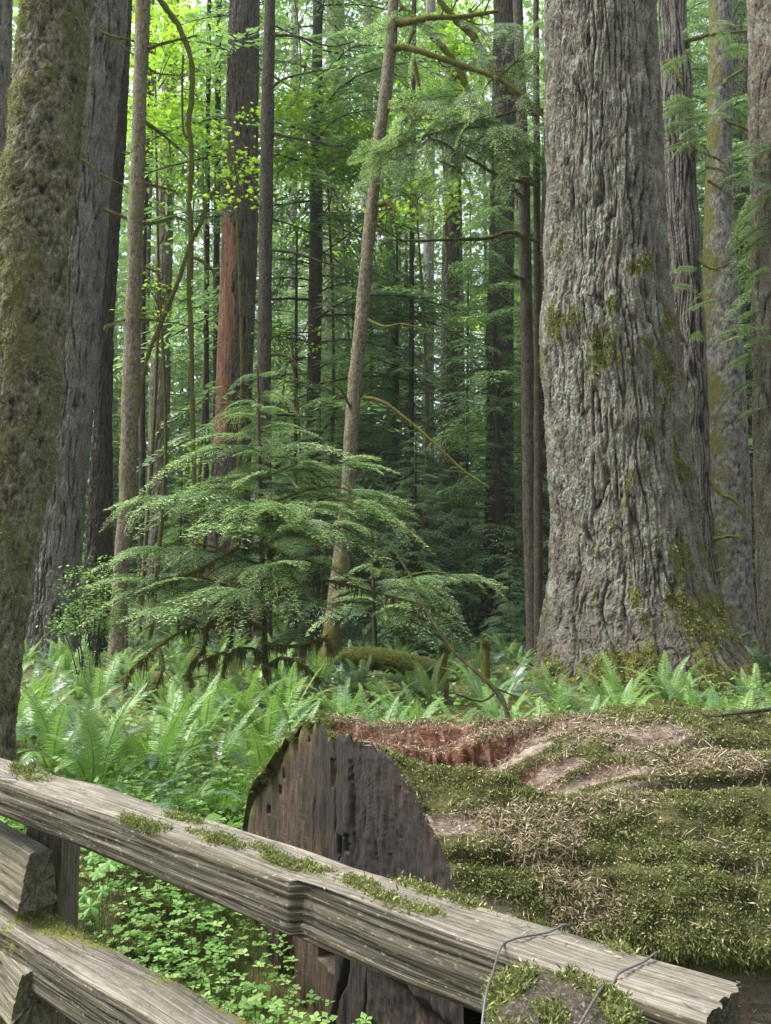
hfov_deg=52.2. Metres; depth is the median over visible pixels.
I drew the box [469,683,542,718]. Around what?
sword fern
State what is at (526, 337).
slender tree
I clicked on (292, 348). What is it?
maple tree
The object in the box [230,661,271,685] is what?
sword fern
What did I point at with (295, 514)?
young hemlock
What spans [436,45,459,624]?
fir tree
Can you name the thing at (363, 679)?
sword fern
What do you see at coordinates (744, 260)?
hemlock tree
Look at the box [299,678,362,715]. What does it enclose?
sword fern
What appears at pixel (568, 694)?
sword fern
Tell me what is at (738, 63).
cedar tree
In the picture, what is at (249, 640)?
sword fern
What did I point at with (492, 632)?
sword fern
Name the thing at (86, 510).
hemlock tree
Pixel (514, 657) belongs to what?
sword fern
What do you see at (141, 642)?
sword fern
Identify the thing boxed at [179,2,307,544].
hemlock tree
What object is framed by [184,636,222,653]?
sword fern
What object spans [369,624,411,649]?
sword fern
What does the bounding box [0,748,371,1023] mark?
ground cover
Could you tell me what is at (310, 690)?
sword fern
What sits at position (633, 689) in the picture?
sword fern
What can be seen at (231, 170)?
maple tree
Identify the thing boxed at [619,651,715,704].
sword fern
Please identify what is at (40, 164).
mossy tree
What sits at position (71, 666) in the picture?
sword fern
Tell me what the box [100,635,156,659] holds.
sword fern
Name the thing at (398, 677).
sword fern
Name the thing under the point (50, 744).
sword fern
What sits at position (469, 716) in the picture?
sword fern
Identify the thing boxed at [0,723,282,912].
grass
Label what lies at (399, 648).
sword fern
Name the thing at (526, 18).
sky
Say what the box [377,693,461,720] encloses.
sword fern
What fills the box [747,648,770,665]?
sword fern
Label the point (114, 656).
sword fern
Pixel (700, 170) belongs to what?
hemlock tree
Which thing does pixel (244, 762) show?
sword fern
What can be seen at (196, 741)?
sword fern
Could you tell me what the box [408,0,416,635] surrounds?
forest tree
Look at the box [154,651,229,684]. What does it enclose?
sword fern
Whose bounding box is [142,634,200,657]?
sword fern
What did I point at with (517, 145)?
hemlock tree
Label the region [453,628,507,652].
sword fern
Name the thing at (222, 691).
sword fern
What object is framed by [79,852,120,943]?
broadleaf plant
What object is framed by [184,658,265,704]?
sword fern
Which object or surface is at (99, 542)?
fir tree
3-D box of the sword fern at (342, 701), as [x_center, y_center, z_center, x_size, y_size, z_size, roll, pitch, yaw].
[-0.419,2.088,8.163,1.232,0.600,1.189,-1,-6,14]
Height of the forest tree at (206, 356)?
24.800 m
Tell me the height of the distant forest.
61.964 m
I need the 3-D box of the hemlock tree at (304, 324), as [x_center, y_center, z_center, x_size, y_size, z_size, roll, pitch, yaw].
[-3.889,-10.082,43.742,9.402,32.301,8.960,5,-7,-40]
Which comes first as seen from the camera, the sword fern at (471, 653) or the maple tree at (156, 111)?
the sword fern at (471, 653)
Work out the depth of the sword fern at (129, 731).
7.25 m
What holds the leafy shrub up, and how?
on the ground at (472, 1017)
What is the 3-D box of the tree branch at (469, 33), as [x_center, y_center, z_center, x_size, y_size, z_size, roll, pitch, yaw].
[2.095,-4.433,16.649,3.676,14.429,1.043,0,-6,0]
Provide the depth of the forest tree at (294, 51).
33.10 m
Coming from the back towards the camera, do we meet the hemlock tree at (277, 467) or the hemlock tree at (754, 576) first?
the hemlock tree at (277, 467)
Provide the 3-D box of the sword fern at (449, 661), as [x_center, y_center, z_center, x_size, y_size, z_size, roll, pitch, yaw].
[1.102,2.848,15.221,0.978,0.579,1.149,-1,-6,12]
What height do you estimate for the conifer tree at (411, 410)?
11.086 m
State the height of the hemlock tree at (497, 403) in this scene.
14.536 m
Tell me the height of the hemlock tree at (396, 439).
14.536 m
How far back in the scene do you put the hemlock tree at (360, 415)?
38.59 m
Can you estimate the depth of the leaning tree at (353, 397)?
15.27 m
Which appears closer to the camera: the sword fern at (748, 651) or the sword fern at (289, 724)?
the sword fern at (289, 724)
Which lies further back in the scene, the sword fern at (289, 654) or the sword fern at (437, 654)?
the sword fern at (437, 654)
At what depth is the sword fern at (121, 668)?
13.40 m
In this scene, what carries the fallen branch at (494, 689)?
on the ground at (472, 1017)
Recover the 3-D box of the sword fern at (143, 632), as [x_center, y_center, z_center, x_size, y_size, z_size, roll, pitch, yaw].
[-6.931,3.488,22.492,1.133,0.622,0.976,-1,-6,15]
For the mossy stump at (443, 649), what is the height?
0.902 m
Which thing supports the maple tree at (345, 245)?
on the ground at (472, 1017)
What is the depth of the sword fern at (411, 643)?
18.50 m
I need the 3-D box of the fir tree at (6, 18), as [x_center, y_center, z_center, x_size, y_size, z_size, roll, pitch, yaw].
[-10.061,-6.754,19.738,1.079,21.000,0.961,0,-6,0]
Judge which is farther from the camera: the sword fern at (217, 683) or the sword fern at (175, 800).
the sword fern at (217, 683)
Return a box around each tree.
[0,0,12,158]
[0,0,92,762]
[22,0,157,663]
[80,197,178,599]
[80,225,203,592]
[80,337,135,605]
[81,0,131,652]
[81,26,201,618]
[103,0,208,667]
[110,263,213,650]
[112,271,117,560]
[113,0,523,638]
[113,183,280,621]
[125,0,227,635]
[126,0,290,620]
[127,464,206,640]
[131,440,276,566]
[136,0,153,629]
[144,0,178,635]
[168,182,323,598]
[171,99,273,572]
[176,189,348,624]
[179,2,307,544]
[190,101,276,655]
[200,0,259,647]
[203,0,210,575]
[212,0,221,442]
[229,0,360,665]
[235,388,421,650]
[250,323,345,644]
[251,216,388,632]
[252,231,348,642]
[258,66,429,632]
[272,153,352,616]
[276,191,415,624]
[277,207,472,631]
[279,251,406,633]
[287,0,298,625]
[300,232,407,621]
[315,0,543,677]
[320,197,475,634]
[322,0,343,574]
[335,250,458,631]
[343,428,490,655]
[344,158,491,647]
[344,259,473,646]
[346,0,546,647]
[350,4,472,617]
[355,0,493,624]
[358,0,373,620]
[358,0,545,666]
[387,450,523,648]
[399,77,515,618]
[404,134,550,646]
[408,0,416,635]
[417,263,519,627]
[422,0,435,618]
[431,173,533,613]
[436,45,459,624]
[444,141,542,583]
[452,0,525,645]
[453,266,533,348]
[455,53,461,605]
[459,157,541,589]
[463,86,540,592]
[471,543,525,659]
[513,0,754,571]
[540,67,550,601]
[658,0,749,618]
[658,0,754,521]
[698,93,758,621]
[702,0,758,646]
[707,18,770,421]
[732,0,753,587]
[746,0,770,671]
[750,458,757,623]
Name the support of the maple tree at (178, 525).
on the ground at (472, 1017)
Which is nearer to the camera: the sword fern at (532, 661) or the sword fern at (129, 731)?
the sword fern at (129, 731)
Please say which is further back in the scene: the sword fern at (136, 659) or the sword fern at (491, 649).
the sword fern at (491, 649)
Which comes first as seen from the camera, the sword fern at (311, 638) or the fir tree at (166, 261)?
the sword fern at (311, 638)
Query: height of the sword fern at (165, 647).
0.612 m
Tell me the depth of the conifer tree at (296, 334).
23.54 m
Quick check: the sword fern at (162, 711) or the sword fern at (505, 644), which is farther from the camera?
the sword fern at (505, 644)
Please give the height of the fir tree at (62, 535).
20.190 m
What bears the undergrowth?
on the ground at (472, 1017)
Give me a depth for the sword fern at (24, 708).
8.58 m
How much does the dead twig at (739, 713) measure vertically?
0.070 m
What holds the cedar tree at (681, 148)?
on the ground at (472, 1017)
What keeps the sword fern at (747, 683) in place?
on the ground at (472, 1017)
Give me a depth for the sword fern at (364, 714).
6.60 m
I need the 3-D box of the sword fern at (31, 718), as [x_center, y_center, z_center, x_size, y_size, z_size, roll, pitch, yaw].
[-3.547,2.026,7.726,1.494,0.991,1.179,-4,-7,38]
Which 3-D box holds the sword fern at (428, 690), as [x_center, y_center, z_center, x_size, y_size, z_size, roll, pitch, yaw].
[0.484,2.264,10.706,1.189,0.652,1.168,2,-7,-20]
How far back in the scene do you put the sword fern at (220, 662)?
14.94 m
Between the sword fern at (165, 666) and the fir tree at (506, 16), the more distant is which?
the fir tree at (506, 16)
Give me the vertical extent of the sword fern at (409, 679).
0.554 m
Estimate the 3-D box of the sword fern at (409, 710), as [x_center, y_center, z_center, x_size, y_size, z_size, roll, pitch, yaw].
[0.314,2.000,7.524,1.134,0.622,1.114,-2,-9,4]
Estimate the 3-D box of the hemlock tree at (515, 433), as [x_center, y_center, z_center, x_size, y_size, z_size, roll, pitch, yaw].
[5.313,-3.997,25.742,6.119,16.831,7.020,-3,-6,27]
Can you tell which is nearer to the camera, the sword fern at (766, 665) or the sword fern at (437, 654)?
the sword fern at (766, 665)
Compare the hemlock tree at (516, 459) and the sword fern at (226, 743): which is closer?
the sword fern at (226, 743)
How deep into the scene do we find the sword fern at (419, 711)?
8.71 m
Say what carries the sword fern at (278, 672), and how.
on the ground at (472, 1017)
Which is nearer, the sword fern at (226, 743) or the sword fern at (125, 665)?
the sword fern at (226, 743)
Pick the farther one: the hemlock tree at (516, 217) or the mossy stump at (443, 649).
the hemlock tree at (516, 217)
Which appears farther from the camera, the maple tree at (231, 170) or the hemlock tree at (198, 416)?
the hemlock tree at (198, 416)
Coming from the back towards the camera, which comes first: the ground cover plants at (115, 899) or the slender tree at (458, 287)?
the slender tree at (458, 287)
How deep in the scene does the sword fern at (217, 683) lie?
11.67 m
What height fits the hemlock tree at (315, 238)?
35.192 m
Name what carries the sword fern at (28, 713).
on the ground at (472, 1017)
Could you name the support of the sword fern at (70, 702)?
on the ground at (472, 1017)
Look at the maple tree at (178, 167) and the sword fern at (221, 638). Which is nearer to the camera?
the sword fern at (221, 638)
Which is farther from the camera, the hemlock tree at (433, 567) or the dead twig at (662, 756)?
the hemlock tree at (433, 567)
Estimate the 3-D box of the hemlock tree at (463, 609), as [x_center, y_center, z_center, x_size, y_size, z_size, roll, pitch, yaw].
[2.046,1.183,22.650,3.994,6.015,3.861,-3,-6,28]
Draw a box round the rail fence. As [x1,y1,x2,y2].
[0,758,741,1023]
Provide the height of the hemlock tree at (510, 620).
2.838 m
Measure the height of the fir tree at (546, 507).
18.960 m
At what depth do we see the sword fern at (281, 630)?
24.42 m
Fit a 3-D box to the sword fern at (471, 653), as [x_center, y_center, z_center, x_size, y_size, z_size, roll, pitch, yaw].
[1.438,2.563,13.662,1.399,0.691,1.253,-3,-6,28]
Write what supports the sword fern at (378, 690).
on the ground at (472, 1017)
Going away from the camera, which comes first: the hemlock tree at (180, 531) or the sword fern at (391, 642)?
the sword fern at (391, 642)
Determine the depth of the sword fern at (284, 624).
28.15 m
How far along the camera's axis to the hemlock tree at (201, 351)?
44.73 m
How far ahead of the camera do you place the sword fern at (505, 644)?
16.45 m
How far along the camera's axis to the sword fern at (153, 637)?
19.25 m
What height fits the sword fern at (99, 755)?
0.838 m
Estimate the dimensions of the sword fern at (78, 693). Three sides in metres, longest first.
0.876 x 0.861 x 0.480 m
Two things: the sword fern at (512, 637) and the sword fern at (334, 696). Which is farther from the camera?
the sword fern at (512, 637)
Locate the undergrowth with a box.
[0,619,770,860]
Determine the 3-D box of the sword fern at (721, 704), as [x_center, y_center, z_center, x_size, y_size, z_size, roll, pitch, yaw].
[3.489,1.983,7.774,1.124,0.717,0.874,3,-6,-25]
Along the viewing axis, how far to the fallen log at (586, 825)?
3.17 m
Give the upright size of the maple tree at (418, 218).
14.570 m
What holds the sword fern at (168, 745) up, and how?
on the ground at (472, 1017)
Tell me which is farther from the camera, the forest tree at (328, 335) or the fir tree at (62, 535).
the forest tree at (328, 335)
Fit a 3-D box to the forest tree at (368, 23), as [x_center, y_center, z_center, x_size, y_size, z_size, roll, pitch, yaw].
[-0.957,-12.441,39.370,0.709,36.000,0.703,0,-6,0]
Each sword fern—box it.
[16,670,91,748]
[16,682,68,739]
[16,682,119,774]
[16,689,166,764]
[17,683,177,783]
[18,676,53,712]
[21,654,90,696]
[22,635,45,663]
[22,655,41,678]
[22,664,88,701]
[22,679,52,711]
[23,644,57,667]
[24,635,106,677]
[40,639,109,669]
[44,637,86,659]
[48,685,128,720]
[48,692,148,744]
[53,639,166,712]
[55,670,117,700]
[77,641,141,682]
[82,684,228,786]
[84,776,185,856]
[94,635,145,656]
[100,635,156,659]
[101,648,135,667]
[103,649,145,665]
[109,648,177,692]
[119,664,209,716]
[127,775,244,815]
[128,627,147,650]
[128,629,145,645]
[128,712,227,767]
[131,624,164,642]
[131,632,177,652]
[133,637,186,656]
[133,685,223,725]
[134,666,185,699]
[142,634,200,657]
[145,663,248,743]
[149,640,192,667]
[152,812,238,882]
[153,639,205,670]
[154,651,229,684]
[154,693,288,789]
[157,621,197,646]
[163,679,251,711]
[174,631,211,650]
[178,696,324,787]
[182,666,229,690]
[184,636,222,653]
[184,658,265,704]
[196,670,292,719]
[198,668,249,693]
[202,625,250,656]
[204,639,244,673]
[205,633,251,661]
[205,677,341,749]
[211,664,333,730]
[214,628,276,667]
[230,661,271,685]
[238,630,277,645]
[240,664,310,692]
[241,687,359,747]
[242,664,336,702]
[248,634,322,683]
[268,713,404,735]
[273,616,299,629]
[273,623,287,638]
[277,636,318,656]
[277,684,402,722]
[279,649,354,690]
[284,627,314,648]
[291,637,344,664]
[291,638,318,658]
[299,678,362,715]
[300,652,350,684]
[304,655,400,698]
[313,684,478,723]
[347,622,387,644]
[353,639,394,649]
[363,678,431,712]
[366,690,444,722]
[367,636,422,679]
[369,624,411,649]
[371,663,436,692]
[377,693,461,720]
[381,656,423,689]
[384,642,428,654]
[384,682,457,719]
[385,632,430,652]
[392,707,476,721]
[394,655,477,703]
[419,639,466,664]
[422,634,480,656]
[428,640,510,675]
[437,697,452,718]
[439,624,489,646]
[446,659,543,712]
[447,648,469,668]
[448,659,501,684]
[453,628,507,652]
[461,631,518,656]
[464,656,560,696]
[469,644,514,672]
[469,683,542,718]
[471,624,513,644]
[471,690,548,720]
[474,683,567,717]
[485,633,525,659]
[492,646,534,668]
[494,634,525,648]
[501,697,547,718]
[504,644,536,663]
[508,662,620,710]
[514,661,575,698]
[532,695,617,714]
[561,669,644,712]
[566,652,663,701]
[569,676,658,706]
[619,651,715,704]
[637,670,737,706]
[679,688,756,711]
[685,675,770,711]
[685,701,767,710]
[720,659,770,703]
[721,669,769,700]
[731,691,770,708]
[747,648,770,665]
[749,646,770,679]
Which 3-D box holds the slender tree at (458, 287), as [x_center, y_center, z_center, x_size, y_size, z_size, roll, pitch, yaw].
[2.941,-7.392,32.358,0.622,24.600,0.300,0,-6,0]
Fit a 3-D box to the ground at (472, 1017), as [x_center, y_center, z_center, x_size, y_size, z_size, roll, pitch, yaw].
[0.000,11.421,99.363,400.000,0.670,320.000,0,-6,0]
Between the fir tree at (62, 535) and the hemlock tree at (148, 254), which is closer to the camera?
the fir tree at (62, 535)
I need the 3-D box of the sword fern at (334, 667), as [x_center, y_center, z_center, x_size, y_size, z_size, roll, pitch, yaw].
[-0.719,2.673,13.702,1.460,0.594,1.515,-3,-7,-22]
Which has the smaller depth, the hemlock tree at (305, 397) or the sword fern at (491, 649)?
the sword fern at (491, 649)
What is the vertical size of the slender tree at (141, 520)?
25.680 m
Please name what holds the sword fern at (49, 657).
on the ground at (472, 1017)
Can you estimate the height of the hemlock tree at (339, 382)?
16.831 m
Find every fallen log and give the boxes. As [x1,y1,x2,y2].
[243,700,770,1023]
[335,646,437,680]
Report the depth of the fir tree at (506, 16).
23.27 m
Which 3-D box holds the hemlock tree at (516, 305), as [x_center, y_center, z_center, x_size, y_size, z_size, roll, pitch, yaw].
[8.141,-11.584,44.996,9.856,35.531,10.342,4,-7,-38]
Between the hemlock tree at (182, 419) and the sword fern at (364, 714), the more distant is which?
the hemlock tree at (182, 419)
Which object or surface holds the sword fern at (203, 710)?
on the ground at (472, 1017)
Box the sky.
[12,0,732,576]
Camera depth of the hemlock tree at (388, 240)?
43.34 m
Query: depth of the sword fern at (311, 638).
19.88 m
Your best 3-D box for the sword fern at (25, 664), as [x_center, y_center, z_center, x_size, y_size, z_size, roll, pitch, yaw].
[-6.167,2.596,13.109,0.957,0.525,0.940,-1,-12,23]
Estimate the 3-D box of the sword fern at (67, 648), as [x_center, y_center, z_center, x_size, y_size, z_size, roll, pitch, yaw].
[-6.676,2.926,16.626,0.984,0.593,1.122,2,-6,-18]
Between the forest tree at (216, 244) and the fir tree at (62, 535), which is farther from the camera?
the forest tree at (216, 244)
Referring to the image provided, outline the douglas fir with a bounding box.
[526,0,769,700]
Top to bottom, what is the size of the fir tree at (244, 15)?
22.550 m
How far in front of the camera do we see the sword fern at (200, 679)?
12.42 m
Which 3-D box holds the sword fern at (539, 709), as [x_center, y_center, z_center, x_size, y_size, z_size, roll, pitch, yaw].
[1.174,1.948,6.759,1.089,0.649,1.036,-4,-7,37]
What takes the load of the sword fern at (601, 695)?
on the ground at (472, 1017)
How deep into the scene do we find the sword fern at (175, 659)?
14.17 m
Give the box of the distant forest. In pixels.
[12,0,755,615]
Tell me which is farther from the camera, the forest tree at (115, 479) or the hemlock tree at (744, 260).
the forest tree at (115, 479)
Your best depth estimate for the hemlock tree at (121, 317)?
41.12 m
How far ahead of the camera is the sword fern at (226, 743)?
6.63 m
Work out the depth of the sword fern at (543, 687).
10.80 m
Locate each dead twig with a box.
[643,748,667,761]
[694,707,770,727]
[700,810,702,840]
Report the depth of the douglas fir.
12.39 m
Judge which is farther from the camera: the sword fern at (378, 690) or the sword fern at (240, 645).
the sword fern at (240, 645)
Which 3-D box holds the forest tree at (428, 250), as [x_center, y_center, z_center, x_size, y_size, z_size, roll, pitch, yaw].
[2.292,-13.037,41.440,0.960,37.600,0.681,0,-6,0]
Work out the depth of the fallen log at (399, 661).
12.00 m
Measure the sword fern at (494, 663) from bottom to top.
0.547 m
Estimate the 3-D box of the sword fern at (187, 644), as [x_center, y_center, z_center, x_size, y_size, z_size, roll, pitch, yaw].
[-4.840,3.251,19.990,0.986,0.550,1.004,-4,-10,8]
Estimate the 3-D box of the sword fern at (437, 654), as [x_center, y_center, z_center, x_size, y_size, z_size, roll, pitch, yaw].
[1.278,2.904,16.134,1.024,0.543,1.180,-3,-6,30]
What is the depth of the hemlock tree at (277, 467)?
34.72 m
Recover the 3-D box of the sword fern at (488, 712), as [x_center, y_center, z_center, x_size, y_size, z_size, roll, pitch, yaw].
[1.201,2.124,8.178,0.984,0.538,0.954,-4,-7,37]
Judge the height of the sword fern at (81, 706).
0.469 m
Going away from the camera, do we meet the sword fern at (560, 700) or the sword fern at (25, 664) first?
the sword fern at (560, 700)
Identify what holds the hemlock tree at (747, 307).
on the ground at (472, 1017)
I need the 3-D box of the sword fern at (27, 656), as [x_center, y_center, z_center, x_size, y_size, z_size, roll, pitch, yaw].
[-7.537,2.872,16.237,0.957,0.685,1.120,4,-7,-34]
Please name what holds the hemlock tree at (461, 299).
on the ground at (472, 1017)
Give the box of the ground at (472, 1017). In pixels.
[0,607,770,1023]
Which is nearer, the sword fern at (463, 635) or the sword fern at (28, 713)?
the sword fern at (28, 713)
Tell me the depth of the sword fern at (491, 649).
18.08 m
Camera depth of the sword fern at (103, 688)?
10.44 m
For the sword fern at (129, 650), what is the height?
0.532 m
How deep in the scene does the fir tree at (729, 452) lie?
21.56 m
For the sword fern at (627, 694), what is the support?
on the ground at (472, 1017)
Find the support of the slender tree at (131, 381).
on the ground at (472, 1017)
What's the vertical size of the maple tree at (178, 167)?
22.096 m
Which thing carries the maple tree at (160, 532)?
on the ground at (472, 1017)
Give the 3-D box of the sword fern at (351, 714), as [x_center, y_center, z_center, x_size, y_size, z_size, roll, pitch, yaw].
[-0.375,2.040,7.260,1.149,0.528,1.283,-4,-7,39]
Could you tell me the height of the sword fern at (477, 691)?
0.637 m
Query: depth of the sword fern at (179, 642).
21.37 m
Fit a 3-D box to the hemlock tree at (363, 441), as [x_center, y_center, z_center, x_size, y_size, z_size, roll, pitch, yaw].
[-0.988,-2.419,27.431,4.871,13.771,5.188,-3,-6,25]
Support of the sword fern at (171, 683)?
on the ground at (472, 1017)
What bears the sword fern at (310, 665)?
on the ground at (472, 1017)
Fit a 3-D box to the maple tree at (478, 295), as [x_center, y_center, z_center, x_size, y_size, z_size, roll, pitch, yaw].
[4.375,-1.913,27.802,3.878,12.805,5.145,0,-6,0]
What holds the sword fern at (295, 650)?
on the ground at (472, 1017)
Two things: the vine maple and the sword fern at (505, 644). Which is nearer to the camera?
the sword fern at (505, 644)
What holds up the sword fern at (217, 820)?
on the ground at (472, 1017)
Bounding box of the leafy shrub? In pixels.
[36,555,136,681]
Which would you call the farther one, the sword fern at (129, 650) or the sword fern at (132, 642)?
the sword fern at (132, 642)
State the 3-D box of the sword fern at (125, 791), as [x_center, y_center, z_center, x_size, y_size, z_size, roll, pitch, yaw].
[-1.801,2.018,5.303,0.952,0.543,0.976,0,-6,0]
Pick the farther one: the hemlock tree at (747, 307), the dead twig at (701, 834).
the hemlock tree at (747, 307)
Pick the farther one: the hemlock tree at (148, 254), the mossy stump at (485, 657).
the hemlock tree at (148, 254)
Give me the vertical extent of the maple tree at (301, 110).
18.352 m
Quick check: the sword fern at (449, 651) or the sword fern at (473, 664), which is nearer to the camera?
the sword fern at (473, 664)
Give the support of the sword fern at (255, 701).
on the ground at (472, 1017)
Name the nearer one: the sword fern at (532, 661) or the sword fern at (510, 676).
the sword fern at (510, 676)
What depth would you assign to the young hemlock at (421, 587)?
13.95 m
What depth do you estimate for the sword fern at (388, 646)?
16.26 m
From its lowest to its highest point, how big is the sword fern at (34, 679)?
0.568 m
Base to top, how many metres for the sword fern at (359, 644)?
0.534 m
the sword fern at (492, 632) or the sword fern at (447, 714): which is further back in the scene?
the sword fern at (492, 632)
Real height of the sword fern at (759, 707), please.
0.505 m
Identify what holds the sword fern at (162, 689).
on the ground at (472, 1017)
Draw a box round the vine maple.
[139,0,225,615]
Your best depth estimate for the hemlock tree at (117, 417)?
34.65 m
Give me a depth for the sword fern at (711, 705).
8.65 m
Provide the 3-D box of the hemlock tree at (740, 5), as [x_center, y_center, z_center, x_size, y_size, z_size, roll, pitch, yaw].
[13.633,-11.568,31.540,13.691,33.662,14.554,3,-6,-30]
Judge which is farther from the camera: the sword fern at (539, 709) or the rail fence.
the sword fern at (539, 709)
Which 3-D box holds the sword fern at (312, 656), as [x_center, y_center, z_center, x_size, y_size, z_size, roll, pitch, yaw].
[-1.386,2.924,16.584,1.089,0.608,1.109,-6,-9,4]
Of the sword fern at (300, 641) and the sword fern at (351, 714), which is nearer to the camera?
the sword fern at (351, 714)
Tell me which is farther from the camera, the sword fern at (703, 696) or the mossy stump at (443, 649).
the mossy stump at (443, 649)
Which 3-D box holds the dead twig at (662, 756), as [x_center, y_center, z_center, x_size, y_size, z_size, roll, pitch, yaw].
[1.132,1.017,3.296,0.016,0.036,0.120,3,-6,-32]
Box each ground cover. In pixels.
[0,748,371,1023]
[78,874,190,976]
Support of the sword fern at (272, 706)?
on the ground at (472, 1017)
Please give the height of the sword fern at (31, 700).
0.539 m
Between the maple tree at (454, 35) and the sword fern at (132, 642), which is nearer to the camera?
the sword fern at (132, 642)
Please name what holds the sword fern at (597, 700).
on the ground at (472, 1017)
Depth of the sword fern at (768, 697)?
6.64 m
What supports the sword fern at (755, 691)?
on the ground at (472, 1017)
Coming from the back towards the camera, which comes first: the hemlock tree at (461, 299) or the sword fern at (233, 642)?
the hemlock tree at (461, 299)
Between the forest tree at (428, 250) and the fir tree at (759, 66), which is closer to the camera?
the fir tree at (759, 66)
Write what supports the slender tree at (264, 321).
on the ground at (472, 1017)
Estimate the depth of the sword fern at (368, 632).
21.08 m
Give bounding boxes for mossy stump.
[437,644,448,698]
[480,639,490,707]
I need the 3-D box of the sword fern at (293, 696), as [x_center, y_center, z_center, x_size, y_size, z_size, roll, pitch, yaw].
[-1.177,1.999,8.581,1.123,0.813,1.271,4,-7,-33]
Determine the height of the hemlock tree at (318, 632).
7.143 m
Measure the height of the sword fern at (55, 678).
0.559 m
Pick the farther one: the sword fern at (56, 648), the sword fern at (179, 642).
the sword fern at (179, 642)
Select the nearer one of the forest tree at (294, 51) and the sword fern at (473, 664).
the sword fern at (473, 664)
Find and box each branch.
[394,550,515,720]
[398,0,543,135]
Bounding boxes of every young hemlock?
[70,368,441,709]
[306,546,506,648]

